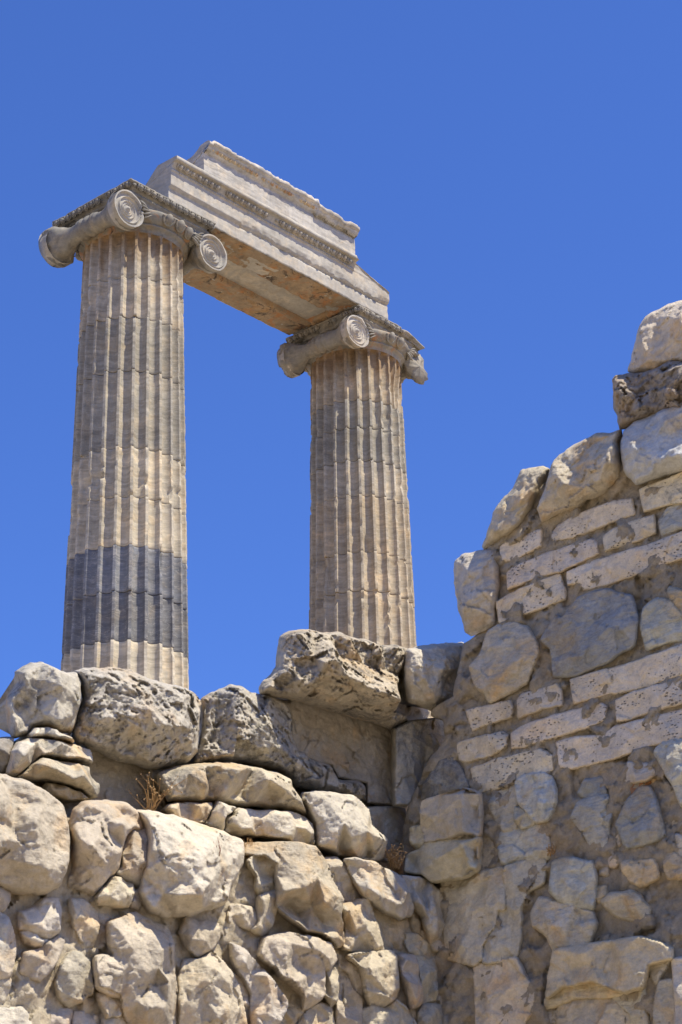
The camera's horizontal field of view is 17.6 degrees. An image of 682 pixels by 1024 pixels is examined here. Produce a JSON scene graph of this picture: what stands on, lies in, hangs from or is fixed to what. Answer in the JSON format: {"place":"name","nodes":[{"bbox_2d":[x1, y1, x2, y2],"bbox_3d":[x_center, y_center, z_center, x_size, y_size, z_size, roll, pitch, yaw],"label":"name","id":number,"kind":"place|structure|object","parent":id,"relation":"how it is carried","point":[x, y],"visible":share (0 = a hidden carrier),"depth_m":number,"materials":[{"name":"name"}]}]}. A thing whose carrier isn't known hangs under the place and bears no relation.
{"place":"outdoors","nodes":[
{"label":"outdoors","id":0,"kind":"place"},
{"bbox_2d":[38,178,226,689],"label":"ionic column","id":1,"kind":"structure","parent":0,"point":[140,250],"depth_m":35.68,"materials":[{"name":"stone"}]},
{"bbox_2d":[145,156,388,334],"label":"architrave block","id":2,"kind":"structure","parent":1,"relation":"on","point":[283,273],"depth_m":39.89,"materials":[{"name":"stone"}]},
{"bbox_2d":[187,140,359,253],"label":"frieze block","id":3,"kind":"structure","parent":2,"relation":"on","point":[246,176],"depth_m":39.94,"materials":[{"name":"stone"}]},
{"bbox_2d":[0,0,681,740],"label":"sky","id":4,"kind":"structure","parent":0,"point":[509,172],"materials":[{"name":"blue"}]},
{"bbox_2d":[277,305,427,648],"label":"ionic column","id":5,"kind":"structure","parent":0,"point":[359,364],"depth_m":40.06,"materials":[{"name":"stone"}]},
{"bbox_3d":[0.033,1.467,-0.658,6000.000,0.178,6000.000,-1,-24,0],"label":"ground","id":6,"kind":"structure","parent":0,"visible":0},
{"bbox_2d":[0,774,444,1023],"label":"rubble wall","id":7,"kind":"structure","parent":6,"relation":"on","point":[116,912],"depth_m":13.99,"materials":[{"name":"stone"}]},
{"bbox_2d":[0,737,13,773],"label":"boulder","id":8,"kind":"object","parent":7,"relation":"on","point":[6,744],"visible":0.97,"depth_m":13.94,"materials":[{"name":"stone"}]},
{"bbox_2d":[16,758,99,798],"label":"boulder","id":9,"kind":"object","parent":7,"relation":"on","point":[75,776],"visible":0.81,"depth_m":13.94,"materials":[{"name":"stone"}]},
{"bbox_2d":[5,737,92,776],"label":"boulder","id":10,"kind":"object","parent":9,"relation":"on","point":[26,752],"visible":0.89,"depth_m":13.98,"materials":[{"name":"stone"}]},
{"bbox_2d":[0,662,82,737],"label":"boulder","id":11,"kind":"object","parent":10,"relation":"on","point":[39,694],"visible":0.94,"depth_m":14.20,"materials":[{"name":"stone"}]},
{"bbox_2d":[15,727,74,743],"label":"slab","id":12,"kind":"structure","parent":10,"relation":"on","point":[45,732],"depth_m":14.12,"materials":[{"name":"stone"}]},
{"bbox_2d":[41,782,89,803],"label":"boulder","id":13,"kind":"object","parent":7,"relation":"on","point":[62,794],"visible":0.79,"depth_m":14.01,"materials":[{"name":"stone"}]},
{"bbox_2d":[128,772,187,810],"bbox_3d":[-1.208,1.851,14.530,0.370,0.288,0.233,7,-25,-18],"label":"dry weed","id":14,"kind":"object","parent":7,"relation":"on","point":[154,793],"visible":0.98,"depth_m":14.52,"materials":[{"name":"plant"}]},
{"bbox_2d":[161,802,212,823],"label":"broken block","id":15,"kind":"structure","parent":7,"relation":"on","point":[197,812],"depth_m":14.74,"materials":[{"name":"stone"}]},
{"bbox_2d":[204,801,235,829],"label":"broken block","id":16,"kind":"structure","parent":7,"relation":"on","point":[220,812],"depth_m":14.79,"materials":[{"name":"stone"}]},
{"bbox_2d":[11,700,433,874],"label":"ashlar wall","id":17,"kind":"structure","parent":7,"relation":"on","point":[346,747],"depth_m":16.66,"materials":[{"name":"stone"}]},
{"bbox_2d":[223,807,314,844],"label":"broken block","id":18,"kind":"structure","parent":7,"relation":"on","point":[266,825],"depth_m":15.17,"materials":[{"name":"stone"}]},
{"bbox_2d":[157,762,307,817],"bbox_3d":[-0.737,1.934,15.521,1.704,0.594,1.041,17,-30,-34],"label":"boulder","id":19,"kind":"object","parent":18,"relation":"on","point":[236,785],"visible":0.88,"depth_m":15.06,"materials":[{"name":"stone"}]},
{"bbox_2d":[62,667,200,769],"bbox_3d":[-1.422,1.418,15.244,1.068,0.903,1.633,7,-25,-18],"label":"boulder","id":20,"kind":"object","parent":19,"relation":"on","point":[128,716],"visible":0.93,"depth_m":14.60,"materials":[{"name":"stone"}]},
{"bbox_2d":[194,684,365,800],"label":"pitted block","id":21,"kind":"structure","parent":19,"relation":"on","point":[238,724],"depth_m":15.67,"materials":[{"name":"stone"}]},
{"bbox_2d":[259,629,407,728],"bbox_3d":[-0.035,1.183,16.715,1.128,0.958,2.052,-1,-24,0],"label":"boulder","id":22,"kind":"object","parent":21,"relation":"on","point":[340,673],"visible":0.98,"depth_m":16.09,"materials":[{"name":"stone"}]},
{"bbox_2d":[300,791,387,861],"bbox_3d":[-0.012,2.296,16.157,0.873,0.655,1.298,6,-25,-16],"label":"boulder","id":23,"kind":"object","parent":7,"relation":"on","point":[343,827],"visible":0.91,"depth_m":15.62,"materials":[{"name":"stone"}]},
{"bbox_2d":[385,843,406,869],"bbox_3d":[0.390,2.505,16.015,0.186,0.204,0.176,-1,-24,0],"label":"dry weed","id":24,"kind":"object","parent":7,"relation":"on","point":[393,860],"visible":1,"depth_m":15.99,"materials":[{"name":"plant"}]},
{"bbox_2d":[403,413,681,1023],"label":"rubble and brick wall","id":25,"kind":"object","parent":6,"relation":"on","point":[558,713],"visible":1,"depth_m":15.67,"materials":[{"name":"stone"}]},
{"bbox_2d":[390,718,444,806],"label":"corner block","id":26,"kind":"structure","parent":25,"relation":"on","point":[416,744],"depth_m":16.90,"materials":[{"name":"stone"}]},
{"bbox_2d":[398,642,462,710],"bbox_3d":[0.729,1.243,17.241,0.828,0.825,1.111,8,-26,-19],"label":"boulder","id":27,"kind":"object","parent":25,"relation":"on","point":[427,674],"visible":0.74,"depth_m":16.76,"materials":[{"name":"stone"}]},
{"bbox_2d":[453,549,499,635],"bbox_3d":[1.053,0.608,16.979,0.551,0.841,0.825,-12,-26,23],"label":"boulder","id":28,"kind":"object","parent":25,"relation":"on","point":[477,580],"visible":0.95,"depth_m":16.62,"materials":[{"name":"stone"}]},
{"bbox_2d":[482,466,549,549],"bbox_3d":[1.377,-0.054,17.061,0.680,0.760,1.004,-9,-25,17],"label":"boulder","id":29,"kind":"object","parent":28,"relation":"on","point":[513,508],"visible":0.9,"depth_m":16.64,"materials":[{"name":"stone"}]},
{"bbox_2d":[546,843,555,856],"bbox_3d":[1.473,2.365,15.475,0.071,0.092,0.079,-1,-24,0],"label":"dry weed","id":30,"kind":"object","parent":25,"relation":"on","point":[552,849],"visible":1,"depth_m":15.46,"materials":[{"name":"plant"}]},
{"bbox_2d":[537,429,622,521],"bbox_3d":[1.821,-0.299,16.622,0.740,0.793,1.179,-8,-25,15],"label":"boulder","id":31,"kind":"object","parent":25,"relation":"on","point":[583,471],"visible":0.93,"depth_m":16.21,"materials":[{"name":"stone"}]},
{"bbox_2d":[620,403,681,484],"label":"boulder","id":32,"kind":"object","parent":25,"relation":"on","point":[650,447],"visible":0.98,"depth_m":15.80,"materials":[{"name":"stone"}]},
{"bbox_2d":[612,360,681,429],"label":"boulder","id":33,"kind":"object","parent":32,"relation":"on","point":[639,395],"visible":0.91,"depth_m":16.09,"materials":[{"name":"stone"}]},
{"bbox_2d":[628,300,681,372],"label":"boulder","id":34,"kind":"object","parent":33,"relation":"on","point":[658,341],"visible":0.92,"depth_m":16.23,"materials":[{"name":"stone"}]}
]}

